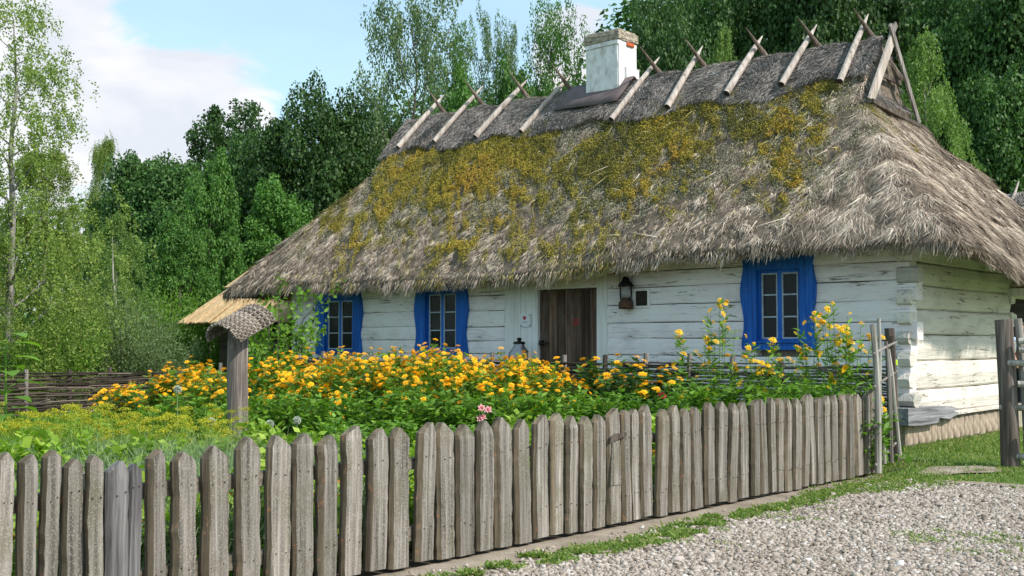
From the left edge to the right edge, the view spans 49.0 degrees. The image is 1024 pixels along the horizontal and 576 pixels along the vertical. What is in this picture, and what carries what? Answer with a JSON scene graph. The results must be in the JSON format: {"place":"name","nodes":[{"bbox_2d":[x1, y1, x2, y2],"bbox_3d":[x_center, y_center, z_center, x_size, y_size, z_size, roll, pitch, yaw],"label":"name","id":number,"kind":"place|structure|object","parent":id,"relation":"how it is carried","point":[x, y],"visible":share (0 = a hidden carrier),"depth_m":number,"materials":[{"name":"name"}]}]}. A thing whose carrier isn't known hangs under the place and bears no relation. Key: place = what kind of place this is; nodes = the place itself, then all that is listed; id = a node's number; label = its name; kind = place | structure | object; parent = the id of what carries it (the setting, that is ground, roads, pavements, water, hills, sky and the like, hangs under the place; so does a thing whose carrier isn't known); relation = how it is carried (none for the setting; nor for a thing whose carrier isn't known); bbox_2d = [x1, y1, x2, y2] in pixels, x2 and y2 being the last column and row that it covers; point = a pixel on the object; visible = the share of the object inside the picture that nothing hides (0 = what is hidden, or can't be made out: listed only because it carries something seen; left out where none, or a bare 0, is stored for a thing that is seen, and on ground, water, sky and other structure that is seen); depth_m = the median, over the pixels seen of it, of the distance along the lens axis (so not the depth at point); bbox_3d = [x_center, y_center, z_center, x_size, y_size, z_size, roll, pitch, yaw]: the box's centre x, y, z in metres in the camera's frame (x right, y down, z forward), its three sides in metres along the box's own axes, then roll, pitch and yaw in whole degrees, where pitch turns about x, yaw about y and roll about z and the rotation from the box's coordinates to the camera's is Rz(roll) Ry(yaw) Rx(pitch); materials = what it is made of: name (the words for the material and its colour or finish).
{"place":"outdoors","nodes":[
{"label":"outdoors","id":0,"kind":"place"},
{"bbox_2d":[0,0,766,314],"label":"sky","id":1,"kind":"structure","parent":0,"point":[156,65],"materials":[{"name":"white"}]},
{"bbox_2d":[0,423,921,575],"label":"garden bed","id":2,"kind":"object","parent":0,"point":[412,564],"visible":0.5,"depth_m":7.66,"materials":[{"name":"soil"}]},
{"bbox_2d":[0,332,43,442],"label":"shrub","id":3,"kind":"object","parent":2,"relation":"on","point":[12,373],"visible":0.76,"depth_m":10.57,"materials":[{"name":"green plant"}]},
{"bbox_2d":[0,424,70,488],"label":"leafy plant","id":4,"kind":"object","parent":2,"relation":"on","point":[42,448],"visible":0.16,"depth_m":7.54,"materials":[{"name":"green plant"}]},
{"bbox_2d":[39,427,103,468],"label":"leafy plant","id":5,"kind":"object","parent":2,"relation":"on","point":[79,444],"visible":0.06,"depth_m":8.53,"materials":[{"name":"green plant"}]},
{"bbox_2d":[53,404,127,459],"bbox_3d":[-3.725,1.399,9.773,0.529,0.814,0.564,-1,-3,17],"label":"dill","id":6,"kind":"object","parent":2,"relation":"on","point":[71,407],"visible":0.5,"depth_m":9.68,"materials":[{"name":"green plant"}]},
{"bbox_2d":[0,363,222,418],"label":"wattle fence","id":7,"kind":"object","parent":2,"relation":"on","point":[69,386],"visible":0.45,"depth_m":19.13,"materials":[{"name":"brown wood"}]},
{"bbox_2d":[98,429,164,468],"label":"leafy plant","id":8,"kind":"object","parent":2,"relation":"on","point":[134,442],"visible":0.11,"depth_m":8.17,"materials":[{"name":"green plant"}]},
{"bbox_2d":[88,381,180,433],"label":"oxeye clump","id":9,"kind":"object","parent":2,"relation":"on","point":[110,394],"visible":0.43,"depth_m":13.97,"materials":[{"name":"yellow plant"}]},
{"bbox_2d":[111,369,197,426],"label":"oxeye clump","id":10,"kind":"object","parent":2,"relation":"on","point":[153,389],"visible":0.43,"depth_m":13.60,"materials":[{"name":"yellow plant"}]},
{"bbox_2d":[143,392,207,446],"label":"green herb","id":11,"kind":"object","parent":2,"relation":"on","point":[182,403],"visible":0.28,"depth_m":12.48,"materials":[{"name":"green plant"}]},
{"bbox_2d":[156,356,225,423],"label":"oxeye clump","id":12,"kind":"object","parent":2,"relation":"on","point":[195,368],"visible":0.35,"depth_m":13.78,"materials":[{"name":"yellow plant"}]},
{"bbox_2d":[0,421,424,575],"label":"onion leaves","id":13,"kind":"object","parent":2,"relation":"on","point":[230,524],"visible":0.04,"depth_m":7.73,"materials":[{"name":"green plant"}]},
{"bbox_2d":[162,367,274,435],"bbox_3d":[-3.484,1.434,13.163,1.286,1.049,1.103,-1,-3,20],"label":"oxeye clump","id":14,"kind":"object","parent":2,"relation":"on","point":[205,389],"visible":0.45,"depth_m":13.06,"materials":[{"name":"yellow plant"}]},
{"bbox_2d":[205,303,276,442],"bbox_3d":[-2.793,1.037,11.459,0.508,1.773,0.594,-2,-3,34],"label":"garden post","id":15,"kind":"object","parent":2,"relation":"on","point":[242,325],"visible":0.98,"depth_m":11.41,"materials":[{"name":"grey wood"}]},
{"bbox_2d":[226,417,287,447],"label":"leafy plant","id":16,"kind":"object","parent":2,"relation":"on","point":[250,433],"visible":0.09,"depth_m":9.54,"materials":[{"name":"green plant"}]},
{"bbox_2d":[248,386,306,440],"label":"green herb","id":17,"kind":"object","parent":2,"relation":"on","point":[277,417],"visible":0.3,"depth_m":12.44,"materials":[{"name":"green plant"}]},
{"bbox_2d":[248,357,311,432],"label":"oxeye clump","id":18,"kind":"object","parent":2,"relation":"on","point":[263,381],"visible":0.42,"depth_m":14.09,"materials":[{"name":"yellow plant"}]},
{"bbox_2d":[258,347,334,426],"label":"oxeye clump","id":19,"kind":"object","parent":2,"relation":"on","point":[291,357],"visible":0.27,"depth_m":14.63,"materials":[{"name":"yellow plant"}]},
{"bbox_2d":[248,274,347,405],"bbox_3d":[-4.091,1.026,20.526,1.678,2.600,1.855,-3,-4,42],"label":"climbing shrub","id":20,"kind":"object","parent":2,"relation":"on","point":[262,352],"visible":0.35,"depth_m":20.21,"materials":[{"name":"green plant"}]},
{"bbox_2d":[269,359,362,432],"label":"oxeye clump","id":21,"kind":"object","parent":2,"relation":"on","point":[322,387],"visible":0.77,"depth_m":13.51,"materials":[{"name":"yellow plant"}]},
{"bbox_2d":[288,393,351,437],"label":"green herb","id":22,"kind":"object","parent":2,"relation":"on","point":[322,414],"visible":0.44,"depth_m":12.25,"materials":[{"name":"green plant"}]},
{"bbox_2d":[314,348,412,430],"bbox_3d":[-1.877,1.378,14.132,1.139,1.257,1.055,-1,-3,21],"label":"oxeye clump","id":23,"kind":"object","parent":2,"relation":"on","point":[355,369],"visible":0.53,"depth_m":14.11,"materials":[{"name":"yellow plant"}]},
{"bbox_2d":[333,388,397,433],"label":"green herb","id":24,"kind":"object","parent":2,"relation":"on","point":[355,414],"visible":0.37,"depth_m":12.33,"materials":[{"name":"green plant"}]},
{"bbox_2d":[371,385,434,445],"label":"green herb","id":25,"kind":"object","parent":2,"relation":"on","point":[402,411],"visible":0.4,"depth_m":12.36,"materials":[{"name":"green plant"}]},
{"bbox_2d":[371,353,460,430],"bbox_3d":[-1.239,1.392,13.786,1.093,1.196,1.195,2,-3,-32],"label":"oxeye clump","id":26,"kind":"object","parent":2,"relation":"on","point":[416,378],"visible":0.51,"depth_m":13.60,"materials":[{"name":"yellow plant"}]},
{"bbox_2d":[396,338,468,420],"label":"oxeye clump","id":27,"kind":"object","parent":2,"relation":"on","point":[436,362],"visible":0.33,"depth_m":14.80,"materials":[{"name":"orange plant"}]},
{"bbox_2d":[0,390,874,575],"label":"picket fence","id":28,"kind":"object","parent":2,"relation":"on","point":[596,474],"visible":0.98,"depth_m":6.57,"materials":[{"name":"wood"}]},
{"bbox_2d":[870,318,901,472],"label":"pole gate","id":29,"kind":"structure","parent":28,"relation":"attached to","point":[893,408],"depth_m":11.28,"materials":[{"name":"grey wood"}]},
{"bbox_2d":[412,381,478,429],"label":"green herb","id":30,"kind":"object","parent":2,"relation":"on","point":[435,413],"visible":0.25,"depth_m":12.43,"materials":[{"name":"green plant"}]},
{"bbox_2d":[1,409,913,575],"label":"ground cover","id":31,"kind":"object","parent":2,"relation":"on","point":[908,458],"visible":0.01,"depth_m":15.03,"materials":[{"name":"green plant"}]},
{"bbox_2d":[419,351,505,423],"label":"oxeye clump","id":32,"kind":"object","parent":2,"relation":"on","point":[455,368],"visible":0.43,"depth_m":13.97,"materials":[{"name":"yellow plant"}]},
{"bbox_2d":[444,392,510,428],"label":"green herb","id":33,"kind":"object","parent":2,"relation":"on","point":[478,400],"visible":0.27,"depth_m":12.25,"materials":[{"name":"green plant"}]},
{"bbox_2d":[442,357,535,418],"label":"oxeye clump","id":34,"kind":"object","parent":2,"relation":"on","point":[484,385],"visible":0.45,"depth_m":13.44,"materials":[{"name":"orange plant"}]},
{"bbox_2d":[478,387,533,426],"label":"green herb","id":35,"kind":"object","parent":2,"relation":"on","point":[508,410],"visible":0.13,"depth_m":12.45,"materials":[{"name":"green plant"}]},
{"bbox_2d":[487,356,582,420],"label":"oxeye clump","id":36,"kind":"object","parent":2,"relation":"on","point":[523,364],"visible":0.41,"depth_m":13.75,"materials":[{"name":"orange plant"}]},
{"bbox_2d":[520,391,583,423],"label":"green herb","id":37,"kind":"object","parent":2,"relation":"on","point":[546,411],"visible":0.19,"depth_m":12.49,"materials":[{"name":"green plant"}]},
{"bbox_2d":[506,366,601,420],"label":"oxeye clump","id":38,"kind":"object","parent":2,"relation":"on","point":[555,388],"visible":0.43,"depth_m":13.27,"materials":[{"name":"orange plant"}]},
{"bbox_2d":[251,351,888,457],"bbox_3d":[-0.254,1.572,16.833,12.340,1.238,0.127,-3,-4,42],"label":"wattle fence","id":39,"kind":"object","parent":2,"relation":"on","point":[647,363],"visible":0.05,"depth_m":14.52,"materials":[{"name":"brown wood"}]},
{"bbox_2d":[562,385,611,421],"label":"green herb","id":40,"kind":"object","parent":2,"relation":"on","point":[577,403],"visible":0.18,"depth_m":12.73,"materials":[{"name":"green plant"}]},
{"bbox_2d":[568,353,641,409],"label":"oxeye clump","id":41,"kind":"object","parent":2,"relation":"on","point":[590,373],"visible":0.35,"depth_m":14.13,"materials":[{"name":"orange plant"}]},
{"bbox_2d":[583,388,650,418],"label":"green herb","id":42,"kind":"object","parent":2,"relation":"on","point":[616,398],"visible":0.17,"depth_m":12.48,"materials":[{"name":"green plant"}]},
{"bbox_2d":[589,355,666,413],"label":"oxeye clump","id":43,"kind":"object","parent":2,"relation":"on","point":[609,381],"visible":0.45,"depth_m":13.45,"materials":[{"name":"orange plant"}]},
{"bbox_2d":[617,363,684,405],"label":"oxeye clump","id":44,"kind":"object","parent":2,"relation":"on","point":[665,380],"visible":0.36,"depth_m":13.70,"materials":[{"name":"orange plant"}]},
{"bbox_2d":[651,382,710,443],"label":"green herb","id":45,"kind":"object","parent":2,"relation":"on","point":[679,403],"visible":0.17,"depth_m":11.69,"materials":[{"name":"green plant"}]},
{"bbox_2d":[665,330,720,408],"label":"coneflower","id":46,"kind":"object","parent":2,"relation":"on","point":[681,360],"visible":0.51,"depth_m":12.21,"materials":[{"name":"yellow plant"}]},
{"bbox_2d":[680,298,746,407],"bbox_3d":[2.300,1.013,12.363,0.690,1.809,0.644,2,-3,-35],"label":"coneflower","id":47,"kind":"object","parent":2,"relation":"on","point":[709,343],"visible":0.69,"depth_m":12.30,"materials":[{"name":"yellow plant"}]},
{"bbox_2d":[717,376,775,437],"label":"green herb","id":48,"kind":"object","parent":2,"relation":"on","point":[746,397],"visible":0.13,"depth_m":11.66,"materials":[{"name":"green plant"}]},
{"bbox_2d":[738,342,784,396],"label":"coneflower","id":49,"kind":"object","parent":2,"relation":"on","point":[769,372],"visible":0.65,"depth_m":11.90,"materials":[{"name":"yellow plant"}]},
{"bbox_2d":[784,311,840,399],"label":"coneflower","id":50,"kind":"object","parent":2,"relation":"on","point":[818,314],"visible":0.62,"depth_m":11.91,"materials":[{"name":"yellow plant"}]},
{"bbox_2d":[816,302,868,393],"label":"coneflower","id":51,"kind":"object","parent":2,"relation":"on","point":[838,341],"visible":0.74,"depth_m":11.71,"materials":[{"name":"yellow plant"}]},
{"bbox_2d":[831,324,886,412],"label":"coneflower","id":52,"kind":"object","parent":2,"relation":"on","point":[866,374],"visible":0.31,"depth_m":12.02,"materials":[{"name":"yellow plant"}]},
{"bbox_2d":[22,331,1023,569],"bbox_3d":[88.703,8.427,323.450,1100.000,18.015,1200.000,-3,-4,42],"label":"ground","id":53,"kind":"structure","parent":0,"point":[926,467],"depth_m":12.24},
{"bbox_2d":[0,327,61,407],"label":"leafy bush","id":54,"kind":"object","parent":53,"relation":"on","point":[24,359],"visible":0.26,"depth_m":21.27,"materials":[{"name":"green plant"}]},
{"bbox_2d":[0,233,96,406],"label":"birch tree","id":55,"kind":"object","parent":53,"relation":"on","point":[3,319],"visible":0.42,"depth_m":21.23,"materials":[{"name":"green plant"}]},
{"bbox_2d":[1,305,116,408],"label":"leafy bush","id":56,"kind":"object","parent":53,"relation":"on","point":[76,366],"visible":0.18,"depth_m":22.33,"materials":[{"name":"green plant"}]},
{"bbox_2d":[0,145,157,405],"label":"birch tree","id":57,"kind":"object","parent":53,"relation":"on","point":[63,172],"visible":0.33,"depth_m":23.94,"materials":[{"name":"green plant"}]},
{"bbox_2d":[0,0,160,406],"label":"birch tree","id":58,"kind":"object","parent":53,"relation":"on","point":[11,234],"visible":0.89,"depth_m":21.90,"materials":[{"name":"green plant"}]},
{"bbox_2d":[54,131,134,340],"label":"birch tree","id":59,"kind":"object","parent":53,"relation":"on","point":[105,148],"visible":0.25,"depth_m":46.10,"materials":[{"name":"green plant"}]},
{"bbox_2d":[60,210,174,375],"label":"ash tree","id":60,"kind":"object","parent":53,"relation":"on","point":[117,229],"visible":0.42,"depth_m":29.92,"materials":[{"name":"green plant"}]},
{"bbox_2d":[71,287,184,393],"bbox_3d":[-8.249,1.201,23.980,2.444,2.646,2.368,0,-3,-10],"label":"willow bush","id":61,"kind":"object","parent":53,"relation":"on","point":[117,354],"visible":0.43,"depth_m":23.74,"materials":[{"name":"green plant"}]},
{"bbox_2d":[77,149,182,370],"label":"oak tree","id":62,"kind":"object","parent":53,"relation":"on","point":[130,168],"visible":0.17,"depth_m":41.57,"materials":[{"name":"green plant"}]},
{"bbox_2d":[114,313,208,387],"bbox_3d":[-7.373,1.479,23.502,2.015,2.028,1.952,0,-3,-2],"label":"willow bush","id":63,"kind":"object","parent":53,"relation":"on","point":[153,364],"visible":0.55,"depth_m":23.23,"materials":[{"name":"green plant"}]},
{"bbox_2d":[117,157,221,358],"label":"oak tree","id":64,"kind":"object","parent":53,"relation":"on","point":[169,193],"visible":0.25,"depth_m":40.26,"materials":[{"name":"green plant"}]},
{"bbox_2d":[122,277,217,373],"bbox_3d":[-8.423,1.194,28.006,2.720,3.027,2.792,-2,-3,30],"label":"leafy bush","id":65,"kind":"object","parent":53,"relation":"on","point":[173,312],"visible":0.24,"depth_m":27.74,"materials":[{"name":"green plant"}]},
{"bbox_2d":[140,204,217,360],"bbox_3d":[-9.476,0.289,31.986,2.182,5.474,2.201,1,-3,-21],"label":"ash tree","id":66,"kind":"object","parent":53,"relation":"on","point":[176,237],"visible":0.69,"depth_m":31.83,"materials":[{"name":"green plant"}]},
{"bbox_2d":[176,318,219,372],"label":"leafy bush","id":67,"kind":"object","parent":53,"relation":"on","point":[214,357],"visible":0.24,"depth_m":27.21,"materials":[{"name":"green plant"}]},
{"bbox_2d":[171,145,245,350],"bbox_3d":[-9.252,-0.584,34.076,2.405,7.521,2.384,2,-3,-31],"label":"ash tree","id":68,"kind":"object","parent":53,"relation":"on","point":[210,193],"visible":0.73,"depth_m":33.92,"materials":[{"name":"green plant"}]},
{"bbox_2d":[166,98,265,362],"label":"oak tree","id":69,"kind":"object","parent":53,"relation":"on","point":[212,131],"visible":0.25,"depth_m":47.80,"materials":[{"name":"green plant"}]},
{"bbox_2d":[177,271,292,397],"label":"board roofed shed","id":70,"kind":"structure","parent":53,"relation":"on","point":[217,308],"depth_m":26.54,"materials":[{"name":"brown wood"}]},
{"bbox_2d":[206,122,298,284],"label":"oak tree","id":71,"kind":"object","parent":53,"relation":"on","point":[235,148],"visible":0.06,"depth_m":41.69,"materials":[{"name":"green plant"}]},
{"bbox_2d":[235,173,313,275],"bbox_3d":[-7.405,-0.276,36.078,3.184,7.054,3.156,0,-3,6],"label":"ash tree","id":72,"kind":"object","parent":53,"relation":"on","point":[271,205],"visible":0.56,"depth_m":35.65,"materials":[{"name":"green plant"}]},
{"bbox_2d":[229,66,380,260],"bbox_3d":[-7.218,-2.252,40.108,6.140,11.407,5.767,0,-3,-10],"label":"oak tree","id":73,"kind":"object","parent":53,"relation":"on","point":[329,159],"visible":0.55,"depth_m":39.05,"materials":[{"name":"green plant"}]},
{"bbox_2d":[334,92,407,190],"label":"oak tree","id":74,"kind":"object","parent":53,"relation":"on","point":[398,126],"visible":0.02,"depth_m":44.10,"materials":[{"name":"green plant"}]},
{"bbox_2d":[345,0,477,187],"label":"aspen tree","id":75,"kind":"object","parent":53,"relation":"on","point":[399,26],"visible":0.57,"depth_m":41.96,"materials":[{"name":"green plant"}]},
{"bbox_2d":[410,19,479,111],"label":"aspen tree","id":76,"kind":"object","parent":53,"relation":"on","point":[457,68],"visible":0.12,"depth_m":43.98,"materials":[{"name":"green plant"}]},
{"bbox_2d":[0,0,905,355],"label":"forest","id":77,"kind":"object","parent":53,"relation":"on","point":[626,16],"visible":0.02,"depth_m":54.10,"materials":[{"name":"green plant"}]},
{"bbox_2d":[428,71,477,116],"bbox_3d":[-2.165,-2.059,39.209,3.449,10.983,3.419,0,-3,-2],"label":"ash tree","id":78,"kind":"object","parent":53,"relation":"on","point":[459,99],"visible":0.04,"depth_m":39.12,"materials":[{"name":"green plant"}]},
{"bbox_2d":[466,0,518,105],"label":"aspen tree","id":79,"kind":"object","parent":53,"relation":"on","point":[509,54],"visible":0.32,"depth_m":46.55,"materials":[{"name":"green plant"}]},
{"bbox_2d":[484,49,536,105],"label":"ash tree","id":80,"kind":"object","parent":53,"relation":"on","point":[507,88],"visible":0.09,"depth_m":40.04,"materials":[{"name":"green plant"}]},
{"bbox_2d":[521,0,591,96],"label":"aspen tree","id":81,"kind":"object","parent":53,"relation":"on","point":[556,42],"visible":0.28,"depth_m":42.27,"materials":[{"name":"green plant"}]},
{"bbox_2d":[219,8,1023,446],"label":"thatched cottage","id":82,"kind":"structure","parent":53,"relation":"on","point":[779,198],"depth_m":17.30,"materials":[{"name":"plant"}]},
{"bbox_2d":[315,288,363,354],"bbox_3d":[-3.329,0.629,21.651,1.392,1.300,0.130,-3,-4,42],"label":"window","id":83,"kind":"structure","parent":82,"relation":"in","point":[344,324],"depth_m":21.63,"materials":[{"name":"blue paint"}]},
{"bbox_2d":[414,285,468,355],"bbox_3d":[-1.241,0.536,19.780,1.342,1.300,0.130,-3,-4,42],"label":"window","id":84,"kind":"structure","parent":82,"relation":"in","point":[442,316],"depth_m":19.79,"materials":[{"name":"blue paint"}]},
{"bbox_2d":[539,289,596,397],"bbox_3d":[0.890,0.911,17.867,1.184,1.760,0.120,-3,-4,42],"label":"door","id":85,"kind":"structure","parent":82,"relation":"in","point":[568,318],"depth_m":17.90,"materials":[{"name":"wood"}]},
{"bbox_2d":[740,254,817,349],"bbox_3d":[3.653,0.207,15.400,1.152,1.280,0.130,-3,-4,42],"label":"window","id":86,"kind":"structure","parent":82,"relation":"in","point":[777,295],"depth_m":15.41,"materials":[{"name":"blue paint"}]},
{"bbox_2d":[629,0,709,77],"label":"oak tree","id":87,"kind":"object","parent":53,"relation":"on","point":[653,35],"visible":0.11,"depth_m":45.92,"materials":[{"name":"green plant"}]},
{"bbox_2d":[646,6,713,76],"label":"oak tree","id":88,"kind":"object","parent":53,"relation":"on","point":[673,57],"visible":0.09,"depth_m":42.84,"materials":[{"name":"green plant"}]},
{"bbox_2d":[420,473,965,575],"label":"verge weeds","id":89,"kind":"object","parent":53,"relation":"on","point":[673,533],"visible":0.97,"depth_m":7.98,"materials":[{"name":"green plant"}]},
{"bbox_2d":[665,0,743,59],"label":"oak tree","id":90,"kind":"object","parent":53,"relation":"on","point":[697,9],"visible":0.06,"depth_m":49.49,"materials":[{"name":"green plant"}]},
{"bbox_2d":[708,21,738,64],"label":"birch tree","id":91,"kind":"object","parent":53,"relation":"on","point":[724,48],"visible":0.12,"depth_m":38.36,"materials":[{"name":"green plant"}]},
{"bbox_2d":[691,0,797,64],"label":"oak tree","id":92,"kind":"object","parent":53,"relation":"on","point":[740,15],"visible":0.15,"depth_m":46.86,"materials":[{"name":"green plant"}]},
{"bbox_2d":[763,0,886,52],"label":"oak tree","id":93,"kind":"object","parent":53,"relation":"on","point":[837,21],"visible":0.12,"depth_m":44.44,"materials":[{"name":"green plant"}]},
{"bbox_2d":[856,0,977,141],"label":"oak tree","id":94,"kind":"object","parent":53,"relation":"on","point":[893,11],"visible":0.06,"depth_m":47.83,"materials":[{"name":"green plant"}]},
{"bbox_2d":[847,426,1023,482],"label":"yard grass","id":95,"kind":"structure","parent":53,"relation":"on","point":[984,445],"depth_m":12.61,"materials":[{"name":"green plant"}]},
{"bbox_2d":[898,25,985,171],"label":"birch tree","id":96,"kind":"object","parent":53,"relation":"on","point":[920,57],"visible":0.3,"depth_m":33.05,"materials":[{"name":"green plant"}]},
{"bbox_2d":[895,0,1023,186],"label":"oak tree","id":97,"kind":"object","parent":53,"relation":"on","point":[946,24],"visible":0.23,"depth_m":42.94,"materials":[{"name":"green plant"}]},
{"bbox_2d":[945,61,1023,193],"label":"oak tree","id":98,"kind":"object","parent":53,"relation":"on","point":[992,101],"visible":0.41,"depth_m":39.39,"materials":[{"name":"green plant"}]},
{"bbox_2d":[949,0,1023,193],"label":"oak tree","id":99,"kind":"object","parent":53,"relation":"on","point":[1012,11],"visible":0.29,"depth_m":41.51,"materials":[{"name":"green plant"}]},
{"bbox_2d":[994,319,1020,467],"bbox_3d":[5.261,1.139,11.925,0.223,1.615,0.196,-3,-4,42],"label":"gate post","id":100,"kind":"object","parent":53,"relation":"on","point":[1008,411],"visible":0.79,"depth_m":11.86,"materials":[{"name":"grey wood"}]},
{"bbox_2d":[1000,318,1023,459],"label":"rail gate","id":101,"kind":"structure","parent":100,"relation":"attached to","point":[1019,336],"depth_m":11.86,"materials":[{"name":"grey wood"}]},
{"bbox_2d":[374,474,887,575],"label":"earth strip","id":102,"kind":"object","parent":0,"point":[578,539],"visible":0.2,"depth_m":7.55,"materials":[{"name":"beige soil"}]},
{"bbox_2d":[408,479,1023,575],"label":"gravel path","id":103,"kind":"structure","parent":0,"point":[932,545],"depth_m":7.22,"materials":[{"name":"grey gravel"}]},
{"bbox_2d":[677,474,1023,575],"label":"gravel weeds","id":104,"kind":"object","parent":103,"relation":"on","point":[936,539],"visible":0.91,"depth_m":7.57,"materials":[{"name":"green plant"}]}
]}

